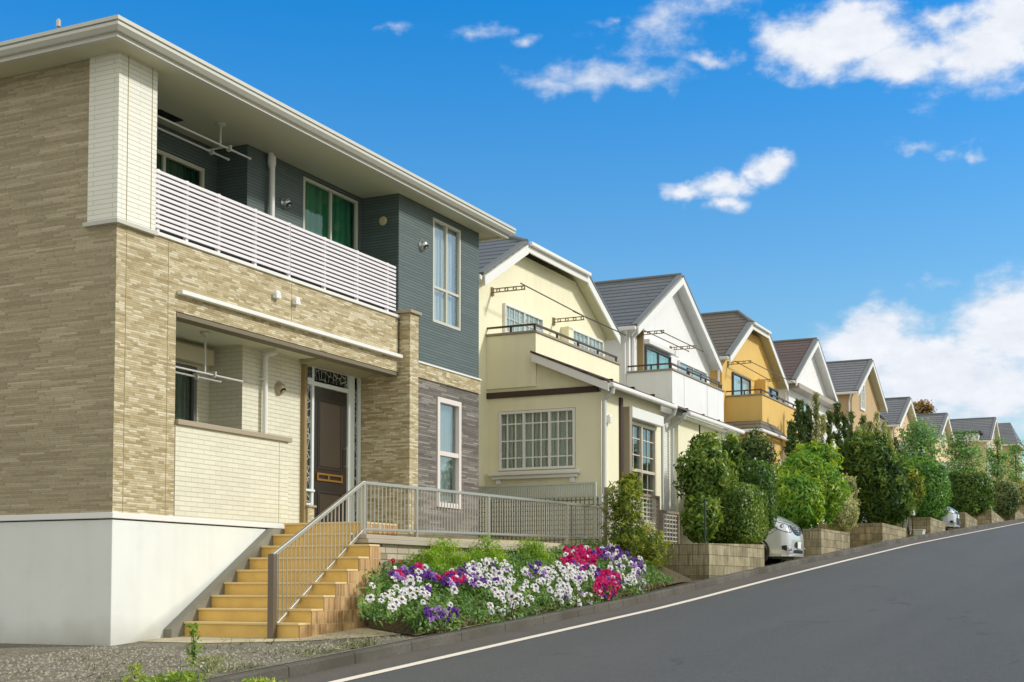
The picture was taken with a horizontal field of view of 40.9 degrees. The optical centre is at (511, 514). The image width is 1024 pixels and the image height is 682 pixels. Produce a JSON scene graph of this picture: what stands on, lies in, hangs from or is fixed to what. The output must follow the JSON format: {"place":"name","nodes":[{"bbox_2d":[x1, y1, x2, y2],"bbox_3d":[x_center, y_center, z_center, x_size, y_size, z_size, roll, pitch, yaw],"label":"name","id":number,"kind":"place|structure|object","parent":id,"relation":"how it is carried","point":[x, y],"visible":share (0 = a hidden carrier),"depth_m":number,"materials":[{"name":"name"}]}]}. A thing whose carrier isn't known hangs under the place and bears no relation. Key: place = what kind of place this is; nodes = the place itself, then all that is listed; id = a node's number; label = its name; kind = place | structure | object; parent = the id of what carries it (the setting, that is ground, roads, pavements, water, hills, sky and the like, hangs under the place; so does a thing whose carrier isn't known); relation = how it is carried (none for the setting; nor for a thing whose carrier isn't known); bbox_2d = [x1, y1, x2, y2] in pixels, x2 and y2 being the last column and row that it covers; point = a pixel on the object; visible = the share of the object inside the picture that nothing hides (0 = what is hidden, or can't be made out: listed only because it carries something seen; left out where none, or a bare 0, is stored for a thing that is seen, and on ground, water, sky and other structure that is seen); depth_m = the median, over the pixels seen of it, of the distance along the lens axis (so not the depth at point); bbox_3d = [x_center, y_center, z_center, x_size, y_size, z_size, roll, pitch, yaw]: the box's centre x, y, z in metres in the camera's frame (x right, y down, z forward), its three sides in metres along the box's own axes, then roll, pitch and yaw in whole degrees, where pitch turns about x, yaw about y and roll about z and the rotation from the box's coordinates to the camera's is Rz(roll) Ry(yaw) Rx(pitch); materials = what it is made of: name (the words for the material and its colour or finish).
{"place":"outdoors","nodes":[
{"label":"outdoors","id":0,"kind":"place"},
{"bbox_2d":[0,631,423,681],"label":"gravel ground","id":1,"kind":"structure","parent":0,"point":[9,651],"depth_m":14.66,"materials":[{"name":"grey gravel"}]},
{"bbox_2d":[124,663,149,678],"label":"weed plant","id":2,"kind":"object","parent":1,"relation":"on","point":[134,668],"visible":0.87,"depth_m":12.56,"materials":[{"name":"green plant"}]},
{"bbox_2d":[103,673,194,681],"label":"weed plant","id":3,"kind":"object","parent":1,"relation":"on","point":[159,679],"visible":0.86,"depth_m":11.91,"materials":[{"name":"green plant"}]},
{"bbox_2d":[155,669,210,681],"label":"weed plant","id":4,"kind":"object","parent":1,"relation":"on","point":[188,677],"visible":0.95,"depth_m":11.98,"materials":[{"name":"green plant"}]},
{"bbox_2d":[185,622,204,665],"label":"weed plant","id":5,"kind":"object","parent":1,"relation":"on","point":[194,626],"visible":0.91,"depth_m":13.61,"materials":[{"name":"green plant"}]},
{"bbox_2d":[168,654,240,672],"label":"weed plant","id":6,"kind":"object","parent":1,"relation":"on","point":[207,658],"visible":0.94,"depth_m":13.00,"materials":[{"name":"green plant"}]},
{"bbox_2d":[143,621,495,642],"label":"path","id":7,"kind":"structure","parent":0,"point":[353,634],"depth_m":16.47,"materials":[{"name":"concrete"}]},
{"bbox_2d":[0,0,1023,480],"label":"sky","id":8,"kind":"structure","parent":0,"point":[848,175],"materials":[{"name":"blue"}]},
{"bbox_2d":[364,555,699,635],"bbox_3d":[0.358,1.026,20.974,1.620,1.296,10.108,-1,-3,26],"label":"flower bed soil","id":9,"kind":"structure","parent":0,"point":[399,625],"depth_m":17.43,"materials":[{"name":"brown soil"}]},
{"bbox_2d":[356,577,409,625],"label":"pansy clump","id":10,"kind":"object","parent":9,"relation":"on","point":[392,605],"visible":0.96,"depth_m":16.04,"materials":[{"name":"white plant"}]},
{"bbox_2d":[381,562,437,599],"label":"pansy clump","id":11,"kind":"object","parent":9,"relation":"on","point":[404,575],"visible":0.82,"depth_m":17.60,"materials":[{"name":"purple plant"}]},
{"bbox_2d":[377,583,474,624],"bbox_3d":[-1.077,1.101,16.979,0.789,0.528,2.165,-1,-3,26],"label":"pansy clump","id":12,"kind":"object","parent":9,"relation":"on","point":[423,591],"visible":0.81,"depth_m":16.82,"materials":[{"name":"white plant"}]},
{"bbox_2d":[412,603,464,633],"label":"pansy clump","id":13,"kind":"object","parent":9,"relation":"on","point":[445,615],"visible":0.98,"depth_m":16.52,"materials":[{"name":"purple plant"}]},
{"bbox_2d":[404,534,485,575],"bbox_3d":[-0.962,0.623,19.257,1.001,0.728,1.564,-1,-3,26],"label":"feathery plant","id":14,"kind":"object","parent":9,"relation":"on","point":[437,556],"visible":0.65,"depth_m":19.31,"materials":[{"name":"green plant"}]},
{"bbox_2d":[431,566,467,600],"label":"pansy clump","id":15,"kind":"object","parent":9,"relation":"on","point":[452,578],"visible":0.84,"depth_m":17.96,"materials":[{"name":"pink plant"}]},
{"bbox_2d":[458,561,479,597],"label":"pansy clump","id":16,"kind":"object","parent":9,"relation":"on","point":[472,582],"visible":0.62,"depth_m":18.42,"materials":[{"name":"purple plant"}]},
{"bbox_2d":[458,533,518,568],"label":"feathery plant","id":17,"kind":"object","parent":9,"relation":"on","point":[475,554],"visible":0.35,"depth_m":20.50,"materials":[{"name":"green plant"}]},
{"bbox_2d":[465,556,517,597],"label":"pansy clump","id":18,"kind":"object","parent":9,"relation":"on","point":[498,572],"visible":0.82,"depth_m":19.11,"materials":[{"name":"white plant"}]},
{"bbox_2d":[467,601,540,625],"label":"pansy clump","id":19,"kind":"object","parent":9,"relation":"on","point":[490,610],"visible":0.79,"depth_m":17.95,"materials":[{"name":"white plant"}]},
{"bbox_2d":[484,577,542,618],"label":"pansy clump","id":20,"kind":"object","parent":9,"relation":"on","point":[499,594],"visible":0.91,"depth_m":18.70,"materials":[{"name":"white plant"}]},
{"bbox_2d":[363,538,673,632],"bbox_3d":[0.220,0.925,20.602,1.602,1.443,9.187,-1,-3,26],"label":"ground cover","id":21,"kind":"object","parent":9,"relation":"on","point":[650,570],"visible":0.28,"depth_m":19.43,"materials":[{"name":"green plant"}]},
{"bbox_2d":[514,536,560,568],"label":"feathery plant","id":22,"kind":"object","parent":9,"relation":"on","point":[536,547],"visible":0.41,"depth_m":22.11,"materials":[{"name":"green plant"}]},
{"bbox_2d":[519,560,555,590],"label":"pansy clump","id":23,"kind":"object","parent":9,"relation":"on","point":[530,574],"visible":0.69,"depth_m":20.28,"materials":[{"name":"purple plant"}]},
{"bbox_2d":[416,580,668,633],"bbox_3d":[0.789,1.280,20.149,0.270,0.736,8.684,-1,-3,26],"label":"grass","id":24,"kind":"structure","parent":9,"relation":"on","point":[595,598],"depth_m":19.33,"materials":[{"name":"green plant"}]},
{"bbox_2d":[529,560,589,609],"bbox_3d":[0.709,1.050,20.661,0.825,0.756,2.868,-1,-3,16],"label":"pansy clump","id":25,"kind":"object","parent":9,"relation":"on","point":[561,584],"visible":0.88,"depth_m":20.21,"materials":[{"name":"white plant"}]},
{"bbox_2d":[538,588,606,611],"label":"pansy clump","id":26,"kind":"object","parent":9,"relation":"on","point":[559,597],"visible":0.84,"depth_m":20.02,"materials":[{"name":"white plant"}]},
{"bbox_2d":[556,560,601,589],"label":"pansy clump","id":27,"kind":"object","parent":9,"relation":"on","point":[594,573],"visible":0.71,"depth_m":21.17,"materials":[{"name":"white plant"}]},
{"bbox_2d":[555,544,603,575],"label":"pansy clump","id":28,"kind":"object","parent":9,"relation":"on","point":[581,552],"visible":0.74,"depth_m":22.50,"materials":[{"name":"pink plant"}]},
{"bbox_2d":[588,569,622,601],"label":"pansy clump","id":29,"kind":"object","parent":9,"relation":"on","point":[604,580],"visible":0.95,"depth_m":21.42,"materials":[{"name":"pink plant"}]},
{"bbox_2d":[590,544,631,568],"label":"pansy clump","id":30,"kind":"object","parent":9,"relation":"on","point":[617,554],"visible":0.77,"depth_m":23.59,"materials":[{"name":"purple plant"}]},
{"bbox_2d":[606,557,640,597],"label":"pansy clump","id":31,"kind":"object","parent":9,"relation":"on","point":[627,577],"visible":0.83,"depth_m":22.60,"materials":[{"name":"white plant"}]},
{"bbox_2d":[604,487,659,548],"bbox_3d":[2.343,0.376,26.476,0.060,1.620,2.850,-1,-3,26],"label":"lattice fence","id":32,"kind":"object","parent":9,"relation":"on","point":[657,511],"visible":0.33,"depth_m":27.25,"materials":[{"name":"white wood"}]},
{"bbox_2d":[596,468,675,569],"bbox_3d":[2.260,0.225,24.833,1.007,2.168,1.656,-2,-4,38],"label":"yellow green shrub","id":33,"kind":"object","parent":9,"relation":"on","point":[630,535],"visible":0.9,"depth_m":24.58,"materials":[{"name":"green plant"}]},
{"bbox_2d":[628,556,647,594],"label":"pansy clump","id":34,"kind":"object","parent":9,"relation":"on","point":[642,582],"visible":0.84,"depth_m":22.88,"materials":[{"name":"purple plant"}]},
{"bbox_2d":[276,521,1023,681],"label":"road","id":35,"kind":"structure","parent":0,"point":[948,609],"depth_m":16.56,"materials":[{"name":"grey asphalt"}]},
{"bbox_2d":[198,518,1023,681],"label":"kerb","id":36,"kind":"structure","parent":35,"relation":"on","point":[298,668],"depth_m":17.83,"materials":[{"name":"concrete"}]},
{"bbox_2d":[330,522,1023,681],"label":"road line","id":37,"kind":"object","parent":35,"relation":"on","point":[444,656],"visible":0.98,"depth_m":18.10,"materials":[{"name":"paint"}]},
{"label":"driveway","id":38,"kind":"structure","parent":0,"visible":0},
{"bbox_2d":[637,543,763,579],"bbox_3d":[3.899,1.228,28.207,1.550,1.300,3.900,-1,-3,26],"label":"block planter","id":39,"kind":"object","parent":38,"relation":"on","point":[697,561],"visible":0.41,"depth_m":26.47,"materials":[{"name":"concrete"}]},
{"bbox_2d":[660,510,679,543],"bbox_3d":[3.270,0.612,28.490,0.060,1.360,1.100,-1,-3,26],"label":"lattice fence","id":40,"kind":"object","parent":39,"relation":"on","point":[676,528],"visible":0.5,"depth_m":28.61,"materials":[{"name":"white wood"}]},
{"bbox_2d":[672,431,744,542],"bbox_3d":[4.324,-0.583,28.530,1.374,2.640,3.787,-1,-3,26],"label":"glossy shrub","id":41,"kind":"object","parent":39,"relation":"on","point":[703,473],"visible":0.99,"depth_m":27.45,"materials":[{"name":"green plant"}]},
{"bbox_2d":[683,459,782,543],"bbox_3d":[4.875,-0.281,30.281,1.765,2.063,2.757,-1,-3,26],"label":"clipped hedge","id":42,"kind":"object","parent":39,"relation":"on","point":[749,510],"visible":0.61,"depth_m":29.48,"materials":[{"name":"green plant"}]},
{"bbox_2d":[759,515,804,562],"bbox_3d":[4.934,0.392,34.761,4.726,1.900,2.023,-1,-3,26],"label":"parked car","id":43,"kind":"object","parent":38,"relation":"on","point":[783,541],"visible":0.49,"depth_m":33.21,"materials":[{"name":"silver metal"}]},
{"bbox_2d":[783,398,814,456],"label":"columnar conifer","id":44,"kind":"object","parent":38,"relation":"on","point":[802,425],"visible":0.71,"depth_m":42.11,"materials":[{"name":"green plant"}]},
{"bbox_2d":[785,529,849,561],"bbox_3d":[7.657,1.186,36.762,2.050,1.480,3.350,-1,-3,26],"label":"block planter","id":45,"kind":"object","parent":38,"relation":"on","point":[819,541],"visible":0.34,"depth_m":35.06,"materials":[{"name":"concrete"}]},
{"bbox_2d":[772,438,851,528],"bbox_3d":[7.839,-0.790,37.196,2.394,2.915,4.319,-1,-3,26],"label":"bright green bush","id":46,"kind":"object","parent":45,"relation":"in","point":[809,493],"visible":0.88,"depth_m":37.14,"materials":[{"name":"green plant"}]},
{"bbox_2d":[810,392,827,445],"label":"columnar conifer","id":47,"kind":"object","parent":38,"relation":"on","point":[816,417],"visible":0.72,"depth_m":43.95,"materials":[{"name":"green plant"}]},
{"bbox_2d":[825,401,856,458],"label":"columnar conifer","id":48,"kind":"object","parent":38,"relation":"on","point":[835,418],"visible":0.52,"depth_m":49.12,"materials":[{"name":"green plant"}]},
{"bbox_2d":[824,473,860,531],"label":"variegated bush","id":49,"kind":"object","parent":38,"relation":"on","point":[846,517],"visible":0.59,"depth_m":38.54,"materials":[{"name":"green plant"}]},
{"bbox_2d":[812,523,906,547],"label":"block planter","id":50,"kind":"object","parent":38,"relation":"on","point":[861,534],"visible":0.32,"depth_m":41.85,"materials":[{"name":"concrete"}]},
{"bbox_2d":[835,424,917,525],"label":"dark evergreen","id":51,"kind":"object","parent":38,"relation":"on","point":[885,495],"visible":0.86,"depth_m":46.76,"materials":[{"name":"green plant"}]},
{"bbox_2d":[871,517,944,536],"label":"block planter","id":52,"kind":"object","parent":38,"relation":"on","point":[930,525],"visible":0.32,"depth_m":49.86,"materials":[{"name":"concrete"}]},
{"bbox_2d":[907,465,925,534],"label":"yellow leaved shrub","id":53,"kind":"object","parent":52,"relation":"in","point":[915,481],"visible":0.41,"depth_m":49.71,"materials":[{"name":"green plant"}]},
{"bbox_2d":[906,451,952,520],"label":"leafy bush","id":54,"kind":"object","parent":52,"relation":"on","point":[936,498],"visible":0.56,"depth_m":53.25,"materials":[{"name":"green plant"}]},
{"bbox_2d":[862,507,959,530],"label":"parked car","id":55,"kind":"object","parent":38,"relation":"on","point":[951,519],"visible":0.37,"depth_m":56.03,"materials":[{"name":"silver metal"}]},
{"bbox_2d":[884,413,953,465],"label":"slim tree","id":56,"kind":"object","parent":38,"relation":"on","point":[915,441],"visible":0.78,"depth_m":61.53,"materials":[{"name":"green plant"}]},
{"bbox_2d":[913,399,936,413],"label":"backyard tree","id":57,"kind":"object","parent":38,"relation":"on","point":[921,406],"visible":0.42,"depth_m":131.01,"materials":[{"name":"brown plant"}]},
{"bbox_2d":[948,512,976,529],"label":"block planter","id":58,"kind":"object","parent":38,"relation":"on","point":[967,520],"visible":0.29,"depth_m":58.06,"materials":[{"name":"stone"}]},
{"bbox_2d":[938,426,990,471],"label":"slim tree","id":59,"kind":"object","parent":38,"relation":"on","point":[963,453],"visible":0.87,"depth_m":76.20,"materials":[{"name":"green plant"}]},
{"bbox_2d":[970,509,1004,524],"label":"block planter","id":60,"kind":"object","parent":38,"relation":"on","point":[990,516],"visible":0.3,"depth_m":66.15,"materials":[{"name":"concrete"}]},
{"bbox_2d":[948,463,994,515],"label":"garden hedge","id":61,"kind":"object","parent":60,"relation":"in","point":[973,492],"visible":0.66,"depth_m":66.07,"materials":[{"name":"green plant"}]},
{"bbox_2d":[983,436,1011,481],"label":"slim tree","id":62,"kind":"object","parent":38,"relation":"on","point":[995,465],"visible":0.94,"depth_m":89.33,"materials":[{"name":"green plant"}]},
{"bbox_2d":[1001,510,1023,520],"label":"block planter","id":63,"kind":"object","parent":38,"relation":"on","point":[1018,514],"visible":0.22,"depth_m":76.09,"materials":[{"name":"stone"}]},
{"bbox_2d":[992,475,1021,518],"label":"garden hedge","id":64,"kind":"object","parent":63,"relation":"in","point":[1007,498],"visible":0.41,"depth_m":74.92,"materials":[{"name":"green plant"}]},
{"bbox_2d":[1003,439,1023,481],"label":"slim tree","id":65,"kind":"object","parent":38,"relation":"on","point":[1013,476],"visible":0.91,"depth_m":102.38,"materials":[{"name":"green plant"}]},
{"bbox_2d":[1019,505,1023,514],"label":"block planter","id":66,"kind":"object","parent":38,"relation":"on","point":[1021,508],"visible":0.04,"depth_m":83.00,"materials":[{"name":"stone"}]},
{"bbox_2d":[1006,480,1023,504],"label":"garden hedge","id":67,"kind":"object","parent":66,"relation":"in","point":[1019,485],"visible":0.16,"depth_m":83.55,"materials":[{"name":"green plant"}]},
{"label":"ground","id":68,"kind":"structure","parent":0,"visible":0},
{"bbox_2d":[0,14,515,645],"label":"stone clad house","id":69,"kind":"structure","parent":68,"relation":"on","point":[312,284],"depth_m":17.60,"materials":[{"name":"beige stone"}]},
{"bbox_2d":[156,149,204,188],"bbox_3d":[-4.921,-4.223,18.878,0.130,1.610,2.000,-1,-3,26],"label":"balcony side window","id":70,"kind":"structure","parent":69,"relation":"in","point":[168,163],"depth_m":19.43,"materials":[{"name":"green glass"}]},
{"bbox_2d":[175,363,195,421],"bbox_3d":[-4.835,-1.244,19.153,0.130,1.770,1.150,-1,-3,26],"label":"porch window","id":71,"kind":"structure","parent":69,"relation":"in","point":[181,381],"depth_m":19.61,"materials":[{"name":"black glass"}]},
{"bbox_2d":[157,127,229,160],"bbox_3d":[-4.550,-5.051,18.162,0.038,0.038,2.580,-1,-3,26],"label":"laundry pole","id":72,"kind":"object","parent":69,"relation":"attached to","point":[190,142],"visible":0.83,"depth_m":18.58,"materials":[{"name":"metal"}]},
{"bbox_2d":[157,115,250,159],"bbox_3d":[-4.258,-5.056,18.076,0.038,0.038,2.680,-1,-3,26],"label":"laundry pole","id":73,"kind":"object","parent":69,"relation":"attached to","point":[197,134],"visible":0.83,"depth_m":18.33,"materials":[{"name":"metal"}]},
{"bbox_2d":[313,386,347,521],"bbox_3d":[-2.856,-0.853,21.607,0.130,2.225,0.965,-1,-3,26],"label":"door","id":74,"kind":"structure","parent":69,"relation":"in","point":[330,406],"depth_m":21.61,"materials":[{"name":"brown wood"}]},
{"bbox_2d":[303,176,357,249],"bbox_3d":[-2.915,-4.212,21.753,0.130,1.890,1.560,-1,-3,26],"label":"balcony window","id":75,"kind":"structure","parent":69,"relation":"in","point":[327,212],"depth_m":21.80,"materials":[{"name":"green glass"}]},
{"bbox_2d":[433,217,460,330],"bbox_3d":[-1.176,-4.129,23.731,0.130,1.790,1.000,-1,-3,26],"label":"tall window","id":76,"kind":"structure","parent":69,"relation":"in","point":[444,295],"depth_m":23.79,"materials":[{"name":"clear glass"}]},
{"bbox_2d":[436,396,461,508],"bbox_3d":[-1.138,-1.041,23.612,0.160,1.870,0.850,-1,-3,26],"label":"sash window","id":77,"kind":"structure","parent":69,"relation":"in","point":[445,455],"depth_m":23.79,"materials":[{"name":"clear glass"}]},
{"bbox_2d":[164,521,396,665],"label":"entrance stairs","id":78,"kind":"structure","parent":68,"relation":"on","point":[230,600],"depth_m":17.40,"materials":[{"name":"tile"}]},
{"bbox_2d":[352,534,593,573],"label":"terrace wall","id":79,"kind":"structure","parent":68,"relation":"on","point":[397,548],"depth_m":19.04,"materials":[{"name":"beige concrete"}]},
{"bbox_2d":[267,481,619,638],"bbox_3d":[-0.393,0.691,21.528,0.090,2.172,11.400,-1,-3,26],"label":"stair railing","id":80,"kind":"object","parent":79,"relation":"on","point":[272,620],"visible":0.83,"depth_m":19.19,"materials":[{"name":"metal"}]},
{"bbox_2d":[397,532,615,547],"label":"terrace","id":81,"kind":"structure","parent":68,"relation":"on","point":[456,537],"depth_m":21.03,"materials":[{"name":"concrete"}]},
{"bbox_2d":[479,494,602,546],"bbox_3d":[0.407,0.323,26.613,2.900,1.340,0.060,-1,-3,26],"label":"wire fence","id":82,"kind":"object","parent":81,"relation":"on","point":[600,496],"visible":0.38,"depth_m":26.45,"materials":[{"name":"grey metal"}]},
{"bbox_2d":[479,235,677,546],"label":"cream house","id":83,"kind":"structure","parent":68,"relation":"on","point":[559,402],"depth_m":27.49,"materials":[{"name":"paint"}]},
{"bbox_2d":[503,303,543,332],"bbox_3d":[0.253,-3.603,29.176,0.064,1.450,1.900,-1,-3,26],"label":"window","id":84,"kind":"structure","parent":83,"relation":"in","point":[512,315],"depth_m":28.96,"materials":[{"name":"white glass"}]},
{"bbox_2d":[498,408,575,470],"bbox_3d":[0.509,-1.470,27.169,1.660,1.180,0.160,-1,-3,26],"label":"lattice window","id":85,"kind":"structure","parent":83,"relation":"in","point":[543,439],"depth_m":27.20,"materials":[{"name":"glass"}]},
{"bbox_2d":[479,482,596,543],"bbox_3d":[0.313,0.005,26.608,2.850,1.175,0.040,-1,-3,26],"label":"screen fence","id":86,"kind":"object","parent":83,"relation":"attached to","point":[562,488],"visible":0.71,"depth_m":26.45,"materials":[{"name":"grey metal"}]},
{"bbox_2d":[573,328,603,355],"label":"window","id":87,"kind":"structure","parent":83,"relation":"in","point":[578,335],"depth_m":32.33,"materials":[{"name":"glass"}]},
{"bbox_2d":[632,421,656,524],"bbox_3d":[2.626,-0.850,28.501,0.180,2.060,1.680,-1,-3,26],"label":"lattice window","id":88,"kind":"structure","parent":83,"relation":"in","point":[640,432],"depth_m":28.85,"materials":[{"name":"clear glass"}]},
{"bbox_2d":[594,273,744,543],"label":"white house","id":89,"kind":"structure","parent":68,"relation":"on","point":[680,378],"depth_m":35.86,"materials":[{"name":"paint"}]},
{"bbox_2d":[644,346,670,369],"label":"window","id":90,"kind":"structure","parent":89,"relation":"in","point":[651,356],"depth_m":36.55,"materials":[{"name":"teal glass"}]},
{"bbox_2d":[678,360,706,381],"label":"window","id":91,"kind":"structure","parent":89,"relation":"in","point":[680,363],"depth_m":39.24,"materials":[{"name":"white glass"}]},
{"bbox_2d":[701,310,803,469],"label":"yellow house","id":92,"kind":"structure","parent":68,"relation":"on","point":[751,399],"depth_m":43.56,"materials":[{"name":"paint"}]},
{"bbox_2d":[732,372,750,394],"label":"window","id":93,"kind":"structure","parent":92,"relation":"in","point":[739,382],"depth_m":43.68,"materials":[{"name":"blue glass"}]},
{"bbox_2d":[737,426,782,469],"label":"garden shrub","id":94,"kind":"object","parent":68,"relation":"on","point":[752,446],"visible":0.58,"depth_m":39.39,"materials":[{"name":"green plant"}]},
{"bbox_2d":[773,337,843,525],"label":"off white house","id":95,"kind":"structure","parent":68,"relation":"on","point":[804,366],"depth_m":51.75,"materials":[{"name":"paint"}]},
{"bbox_2d":[826,358,887,432],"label":"tan house","id":96,"kind":"structure","parent":68,"relation":"on","point":[857,387],"depth_m":60.85,"materials":[{"name":"paint"}]},
{"bbox_2d":[855,412,899,521],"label":"feathery tree","id":97,"kind":"object","parent":68,"relation":"on","point":[868,426],"visible":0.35,"depth_m":56.17,"materials":[{"name":"green plant"}]},
{"bbox_2d":[880,396,916,457],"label":"dormer house","id":98,"kind":"structure","parent":68,"relation":"on","point":[901,411],"depth_m":69.03,"materials":[{"name":"grey paint"}]},
{"bbox_2d":[916,412,961,471],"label":"peach house","id":99,"kind":"structure","parent":68,"relation":"on","point":[942,419],"depth_m":81.14,"materials":[{"name":"paint"}]},
{"bbox_2d":[950,417,1001,479],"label":"long roofed house","id":100,"kind":"structure","parent":68,"relation":"on","point":[987,428],"depth_m":102.40,"materials":[{"name":"grey paint"}]},
{"bbox_2d":[998,423,1022,481],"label":"hipped roof house","id":101,"kind":"structure","parent":68,"relation":"on","point":[1007,432],"depth_m":117.68,"materials":[{"name":"grey paint"}]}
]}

